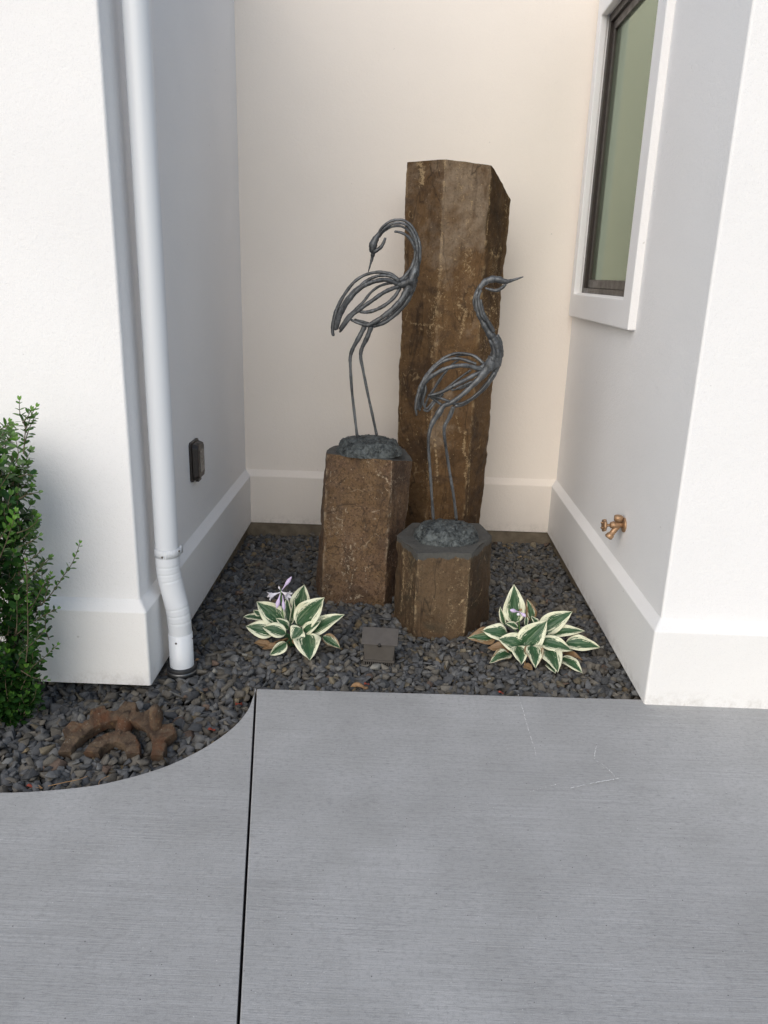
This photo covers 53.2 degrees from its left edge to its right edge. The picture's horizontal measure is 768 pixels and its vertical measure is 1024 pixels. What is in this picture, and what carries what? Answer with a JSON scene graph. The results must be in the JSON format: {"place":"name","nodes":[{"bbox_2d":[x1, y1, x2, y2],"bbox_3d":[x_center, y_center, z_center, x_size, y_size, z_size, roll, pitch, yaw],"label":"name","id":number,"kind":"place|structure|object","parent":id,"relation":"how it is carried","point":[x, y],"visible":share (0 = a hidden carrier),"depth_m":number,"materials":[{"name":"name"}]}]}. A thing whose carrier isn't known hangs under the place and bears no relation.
{"place":"outdoors","nodes":[
{"label":"outdoors","id":0,"kind":"place"},
{"bbox_2d":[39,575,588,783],"bbox_3d":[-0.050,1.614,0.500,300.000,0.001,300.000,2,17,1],"label":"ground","id":1,"kind":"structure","parent":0,"point":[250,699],"depth_m":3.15,"materials":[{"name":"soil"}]},
{"bbox_2d":[0,396,81,730],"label":"boxwood shrub","id":2,"kind":"object","parent":1,"relation":"on","point":[20,690],"visible":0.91,"depth_m":2.61,"materials":[{"name":"green plant"}]},
{"bbox_2d":[0,689,255,1023],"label":"walkway","id":3,"kind":"structure","parent":1,"relation":"on","point":[123,901],"depth_m":1.98,"materials":[{"name":"concrete"}]},
{"bbox_2d":[0,0,767,708],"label":"house","id":4,"kind":"structure","parent":1,"relation":"on","point":[294,136],"depth_m":3.32,"materials":[{"name":"beige paint"}]},
{"bbox_2d":[121,0,193,669],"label":"downspout","id":5,"kind":"object","parent":4,"relation":"attached to","point":[140,78],"visible":0.98,"depth_m":2.69,"materials":[{"name":"white paint"}]},
{"bbox_2d":[189,438,204,481],"bbox_3d":[-0.877,-0.240,3.606,0.044,0.195,0.140,2,17,1],"label":"outlet cover","id":6,"kind":"object","parent":4,"relation":"attached to","point":[196,460],"visible":1,"depth_m":3.56,"materials":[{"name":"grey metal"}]},
{"bbox_2d":[600,514,626,539],"bbox_3d":[1.012,0.067,3.385,0.103,0.113,0.066,2,17,1],"label":"hose spigot","id":7,"kind":"object","parent":4,"relation":"attached to","point":[617,523],"visible":1,"depth_m":3.37,"materials":[{"name":"gold metal"}]},
{"bbox_2d":[569,0,675,330],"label":"window","id":8,"kind":"structure","parent":4,"relation":"attached to","point":[636,58],"depth_m":3.76,"materials":[{"name":"white paint"}]},
{"bbox_2d":[394,523,491,645],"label":"basalt column","id":9,"kind":"structure","parent":1,"relation":"on","point":[440,592],"depth_m":3.48,"materials":[{"name":"brown stone"}]},
{"bbox_2d":[413,276,522,546],"bbox_3d":[0.355,-0.446,3.439,0.397,1.182,0.260,-6,19,-23],"label":"heron sculpture","id":10,"kind":"object","parent":9,"relation":"on","point":[441,532],"visible":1,"depth_m":3.41,"materials":[{"name":"grey metal"}]},
{"bbox_2d":[0,532,640,792],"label":"gravel","id":11,"kind":"structure","parent":0,"point":[236,663],"depth_m":3.19,"materials":[{"name":"grey gravel"}]},
{"bbox_2d":[49,776,107,785],"bbox_3d":[-0.962,0.852,2.406,0.174,0.005,0.084,2,17,1],"label":"dry twig","id":12,"kind":"object","parent":11,"relation":"on","point":[74,780],"visible":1,"depth_m":2.41,"materials":[{"name":"beige plant"}]},
{"bbox_2d":[58,701,176,760],"bbox_3d":[-0.915,0.746,2.665,0.396,0.169,0.226,2,17,1],"label":"rusty sprocket","id":13,"kind":"object","parent":11,"relation":"on","point":[125,718],"visible":0.94,"depth_m":2.64,"materials":[{"name":"metal"}]},
{"bbox_2d":[167,660,197,681],"bbox_3d":[-0.825,0.663,3.139,0.122,0.088,0.122,2,17,1],"label":"drain adapter","id":14,"kind":"object","parent":11,"relation":"on","point":[173,674],"visible":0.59,"depth_m":3.09,"materials":[{"name":"black plastic"}]},
{"bbox_2d":[244,577,343,659],"bbox_3d":[-0.414,0.435,3.318,0.454,0.327,0.252,11,20,28],"label":"hosta plant","id":15,"kind":"object","parent":11,"relation":"on","point":[303,612],"visible":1,"depth_m":3.32,"materials":[{"name":"green plant"}]},
{"bbox_2d":[351,682,367,688],"bbox_3d":[-0.098,0.691,3.027,0.070,0.026,0.033,2,17,1],"label":"fallen leaf","id":16,"kind":"object","parent":11,"relation":"on","point":[357,684],"visible":1,"depth_m":3.03,"materials":[{"name":"beige plant"}]},
{"bbox_2d":[316,445,411,606],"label":"basalt column","id":17,"kind":"structure","parent":11,"relation":"on","point":[364,506],"depth_m":3.81,"materials":[{"name":"brown stone"}]},
{"bbox_2d":[331,218,421,458],"bbox_3d":[-0.050,-0.820,3.664,0.320,1.100,0.292,-12,22,-38],"label":"heron sculpture","id":18,"kind":"object","parent":17,"relation":"on","point":[368,446],"visible":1,"depth_m":3.61,"materials":[{"name":"grey metal"}]},
{"bbox_2d":[361,627,398,668],"bbox_3d":[-0.018,0.590,3.249,0.156,0.199,0.099,2,17,1],"label":"landscape light","id":19,"kind":"object","parent":11,"relation":"on","point":[379,644],"visible":0.98,"depth_m":3.21,"materials":[{"name":"grey metal"}]},
{"bbox_2d":[398,159,510,527],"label":"basalt column","id":20,"kind":"structure","parent":11,"relation":"on","point":[457,215],"depth_m":4.02,"materials":[{"name":"brown stone"}]},
{"bbox_2d":[467,585,599,672],"bbox_3d":[0.650,0.501,3.296,0.568,0.279,0.278,6,18,13],"label":"hosta plant","id":21,"kind":"object","parent":11,"relation":"on","point":[536,641],"visible":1,"depth_m":3.33,"materials":[{"name":"green plant"}]},
{"bbox_2d":[240,689,767,1023],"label":"driveway","id":22,"kind":"structure","parent":0,"point":[414,858],"depth_m":2.13,"materials":[{"name":"concrete"}]},
{"bbox_2d":[570,778,618,788],"bbox_3d":[0.679,0.874,2.473,0.182,0.001,0.007,-4,18,-18],"label":"slab scratch","id":23,"kind":"object","parent":22,"relation":"on","point":[595,782],"visible":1,"depth_m":2.48}
]}

